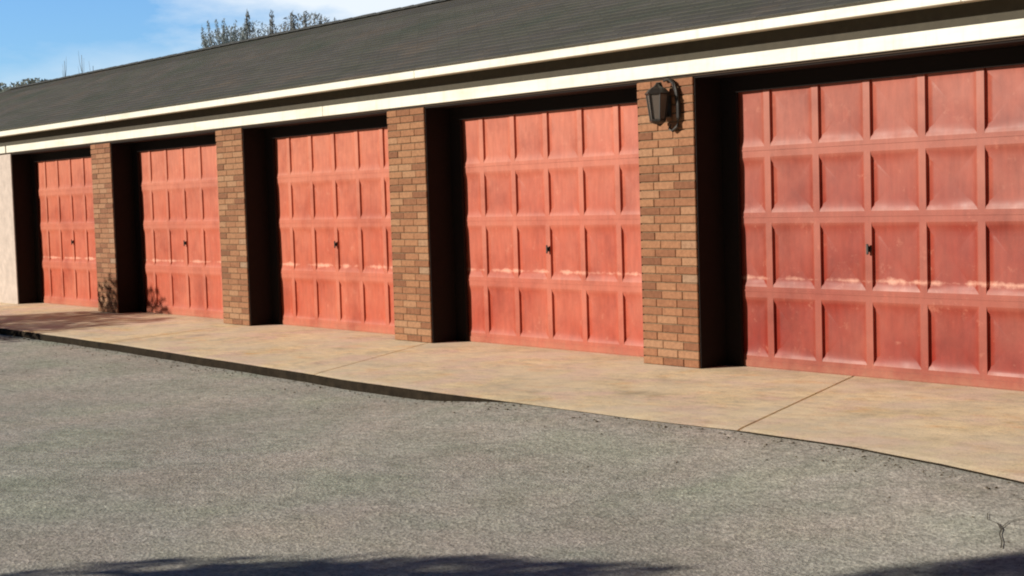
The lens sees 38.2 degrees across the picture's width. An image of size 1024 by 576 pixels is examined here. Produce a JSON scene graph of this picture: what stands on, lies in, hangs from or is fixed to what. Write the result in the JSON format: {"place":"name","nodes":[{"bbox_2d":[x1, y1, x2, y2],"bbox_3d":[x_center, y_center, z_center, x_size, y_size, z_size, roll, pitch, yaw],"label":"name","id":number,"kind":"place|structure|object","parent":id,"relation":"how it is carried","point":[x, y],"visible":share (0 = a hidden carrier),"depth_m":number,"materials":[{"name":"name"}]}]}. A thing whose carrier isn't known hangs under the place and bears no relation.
{"place":"outdoors","nodes":[
{"label":"outdoors","id":0,"kind":"place"},
{"bbox_2d":[0,0,432,87],"label":"sky","id":1,"kind":"structure","parent":0,"point":[37,37],"materials":[{"name":"blue"}]},
{"bbox_2d":[0,334,1023,575],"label":"asphalt yard","id":2,"kind":"structure","parent":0,"point":[173,475],"depth_m":7.02,"materials":[{"name":"grey asphalt"}]},
{"bbox_2d":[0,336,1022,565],"bbox_3d":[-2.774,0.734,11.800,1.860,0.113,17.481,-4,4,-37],"label":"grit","id":3,"kind":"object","parent":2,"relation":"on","point":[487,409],"visible":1,"depth_m":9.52,"materials":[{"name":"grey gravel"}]},
{"bbox_2d":[0,328,1023,483],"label":"kerb","id":4,"kind":"structure","parent":2,"relation":"on","point":[351,385],"depth_m":11.49,"materials":[{"name":"grey concrete"}]},
{"bbox_2d":[987,513,1023,547],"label":"asphalt crack","id":5,"kind":"object","parent":2,"relation":"on","point":[1000,527],"visible":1,"depth_m":5.82,"materials":[{"name":"grey asphalt"}]},
{"bbox_2d":[0,302,1023,481],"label":"pavement","id":6,"kind":"structure","parent":0,"point":[978,429],"depth_m":10.18,"materials":[{"name":"concrete"}]},
{"bbox_2d":[0,0,1023,390],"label":"garage building","id":7,"kind":"structure","parent":6,"relation":"on","point":[826,186],"depth_m":12.35,"materials":[{"name":"orange brick"}]},
{"bbox_2d":[36,157,97,307],"bbox_3d":[-6.025,-0.827,20.389,0.084,2.156,2.765,-5,5,-39],"label":"garage door","id":8,"kind":"structure","parent":7,"relation":"in","point":[65,189],"depth_m":20.59,"materials":[{"name":"red paint"}]},
{"bbox_2d":[139,144,223,318],"bbox_3d":[-3.895,-0.734,17.805,0.084,2.156,2.765,-5,5,-39],"label":"garage door","id":9,"kind":"structure","parent":7,"relation":"in","point":[179,186],"depth_m":17.93,"materials":[{"name":"red paint"}]},
{"bbox_2d":[274,127,394,334],"bbox_3d":[-1.766,-0.642,15.220,0.084,2.156,2.765,-5,5,-39],"label":"garage door","id":10,"kind":"structure","parent":7,"relation":"in","point":[334,214],"depth_m":15.27,"materials":[{"name":"red paint"}]},
{"bbox_2d":[462,103,643,356],"bbox_3d":[0.363,-0.550,12.636,0.084,2.156,2.765,-5,5,-39],"label":"garage door","id":11,"kind":"structure","parent":7,"relation":"in","point":[552,198],"depth_m":12.62,"materials":[{"name":"red paint"}]},
{"bbox_2d":[645,78,680,131],"bbox_3d":[1.108,-1.357,10.961,0.209,0.408,0.239,-5,5,-39],"label":"wall lantern","id":12,"kind":"object","parent":7,"relation":"attached to","point":[658,98],"depth_m":10.94,"materials":[{"name":"black metal"}]},
{"bbox_2d":[738,64,1023,390],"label":"garage door","id":13,"kind":"structure","parent":7,"relation":"in","point":[882,219],"depth_m":9.98,"materials":[{"name":"red paint"}]},
{"label":"ground","id":14,"kind":"structure","parent":0,"visible":0},
{"bbox_2d":[0,83,7,92],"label":"broad tree","id":15,"kind":"object","parent":14,"relation":"on","point":[2,88],"visible":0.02,"depth_m":53.93,"materials":[{"name":"green plant"}]},
{"bbox_2d":[0,78,47,92],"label":"broad tree","id":16,"kind":"object","parent":14,"relation":"on","point":[28,80],"visible":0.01,"depth_m":51.78,"materials":[{"name":"green plant"}]},
{"bbox_2d":[199,18,273,48],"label":"fan tree","id":17,"kind":"object","parent":14,"relation":"on","point":[223,37],"visible":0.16,"depth_m":40.02,"materials":[{"name":"green plant"}]},
{"bbox_2d":[244,10,253,38],"bbox_3d":[-7.003,-4.033,39.689,1.302,6.904,1.290,-5,5,-39],"label":"slim tree","id":18,"kind":"object","parent":14,"relation":"on","point":[247,21],"visible":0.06,"depth_m":39.48,"materials":[{"name":"green plant"}]},
{"bbox_2d":[267,10,277,33],"bbox_3d":[-6.144,-3.913,38.682,1.299,6.734,1.272,-5,5,-39],"label":"slim tree","id":19,"kind":"object","parent":14,"relation":"on","point":[271,30],"visible":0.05,"depth_m":38.49,"materials":[{"name":"green plant"}]},
{"bbox_2d":[286,11,295,30],"bbox_3d":[-5.537,-3.822,37.917,1.195,6.607,1.189,-5,5,-39],"label":"slim tree","id":20,"kind":"object","parent":14,"relation":"on","point":[292,22],"visible":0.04,"depth_m":37.74,"materials":[{"name":"green plant"}]},
{"bbox_2d":[273,11,335,31],"bbox_3d":[-5.330,-3.882,38.615,1.672,6.634,3.570,-5,5,-39],"label":"bushy tree","id":21,"kind":"object","parent":14,"relation":"on","point":[309,23],"visible":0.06,"depth_m":38.19,"materials":[{"name":"green plant"}]},
{"bbox_2d":[303,11,308,26],"bbox_3d":[-5.087,-3.753,37.441,0.865,6.500,0.896,-3,4,-13],"label":"slim tree","id":22,"kind":"object","parent":14,"relation":"on","point":[304,20],"visible":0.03,"depth_m":37.24,"materials":[{"name":"green plant"}]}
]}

